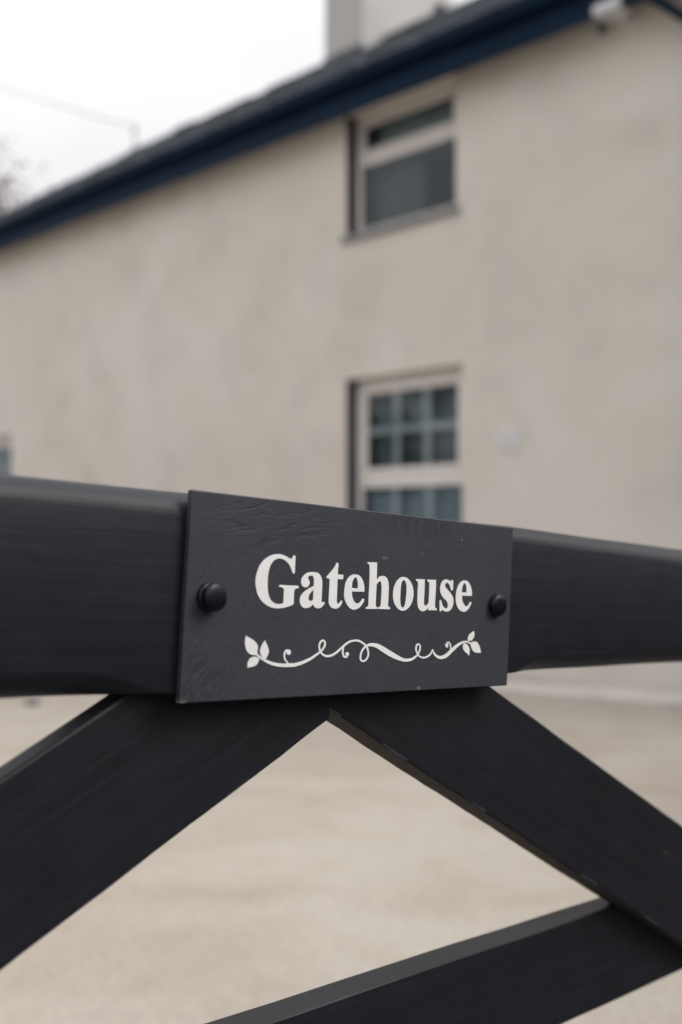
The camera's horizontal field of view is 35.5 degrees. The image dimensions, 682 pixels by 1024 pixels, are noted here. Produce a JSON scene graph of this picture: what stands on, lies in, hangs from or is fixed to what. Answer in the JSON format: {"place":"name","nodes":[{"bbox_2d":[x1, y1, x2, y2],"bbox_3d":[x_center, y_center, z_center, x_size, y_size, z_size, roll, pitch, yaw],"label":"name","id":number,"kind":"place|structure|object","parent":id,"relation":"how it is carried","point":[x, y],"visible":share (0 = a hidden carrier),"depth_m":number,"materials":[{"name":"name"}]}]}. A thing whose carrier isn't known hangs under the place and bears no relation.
{"place":"outdoors","nodes":[
{"label":"outdoors","id":0,"kind":"place"},
{"bbox_2d":[0,0,466,211],"label":"sky","id":1,"kind":"structure","parent":0,"point":[159,67],"materials":[{"name":"white"}]},
{"bbox_2d":[0,676,681,1023],"bbox_3d":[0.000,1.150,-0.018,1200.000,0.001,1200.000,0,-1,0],"label":"ground","id":2,"kind":"structure","parent":0,"point":[325,853],"depth_m":3.41,"materials":[{"name":"beige concrete"}]},
{"bbox_2d":[0,120,53,212],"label":"bare tree","id":3,"kind":"object","parent":2,"relation":"on","point":[3,201],"visible":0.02,"depth_m":40.57,"materials":[{"name":"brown plant"}]},
{"bbox_2d":[24,698,39,704],"bbox_3d":[-2.025,1.246,6.994,0.097,0.053,0.110,0,-1,0],"label":"stone","id":4,"kind":"object","parent":2,"relation":"on","point":[33,701],"visible":0.99,"depth_m":6.96,"materials":[{"name":"grey stone"}]},
{"bbox_2d":[0,0,681,693],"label":"farmhouse","id":5,"kind":"object","parent":2,"relation":"on","point":[420,258],"visible":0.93,"depth_m":9.41,"materials":[{"name":"paint"}]},
{"bbox_2d":[0,436,11,474],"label":"window","id":6,"kind":"structure","parent":5,"relation":"in","point":[5,442],"depth_m":14.54,"materials":[{"name":"paint"}]},
{"bbox_2d":[340,82,459,243],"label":"window","id":7,"kind":"structure","parent":5,"relation":"in","point":[407,148],"depth_m":9.67,"materials":[{"name":"paint"}]},
{"bbox_2d":[347,367,462,521],"bbox_3d":[0.623,-0.363,9.275,0.288,1.720,1.336,1,-1,-45],"label":"window","id":8,"kind":"structure","parent":5,"relation":"in","point":[405,450],"depth_m":9.39,"materials":[{"name":"paint"}]},
{"bbox_2d":[592,0,631,33],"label":"security light","id":9,"kind":"object","parent":5,"relation":"attached to","point":[621,16],"visible":0.97,"depth_m":7.53,"materials":[{"name":"white plastic"}]},
{"bbox_2d":[490,681,681,705],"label":"kerb strip","id":10,"kind":"object","parent":2,"relation":"on","point":[601,693],"visible":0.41,"depth_m":7.30,"materials":[{"name":"concrete"}]},
{"bbox_3d":[-17.000,-5.869,24.096,1.400,15.200,0.312,0,-1,0],"label":"utility pole","id":11,"kind":"object","parent":2,"relation":"on","visible":0},
{"bbox_2d":[0,87,131,126],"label":"overhead cable","id":12,"kind":"object","parent":11,"relation":"attached to","point":[66,107],"visible":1,"depth_m":18.90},
{"bbox_3d":[-1.162,0.550,-0.337,0.200,1.790,0.200,1,-1,-45],"label":"gate post","id":13,"kind":"object","parent":2,"relation":"on","visible":0},
{"bbox_2d":[0,474,681,1023],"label":"field gate","id":14,"kind":"structure","parent":13,"relation":"attached to","point":[130,770],"depth_m":0.82,"materials":[{"name":"paint"}]},
{"bbox_2d":[176,490,512,702],"bbox_3d":[0.026,0.067,0.792,0.016,0.135,0.344,-1,-5,45],"label":"house sign","id":15,"kind":"object","parent":14,"relation":"attached to","point":[283,599],"visible":1,"depth_m":0.77,"materials":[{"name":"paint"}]}
]}

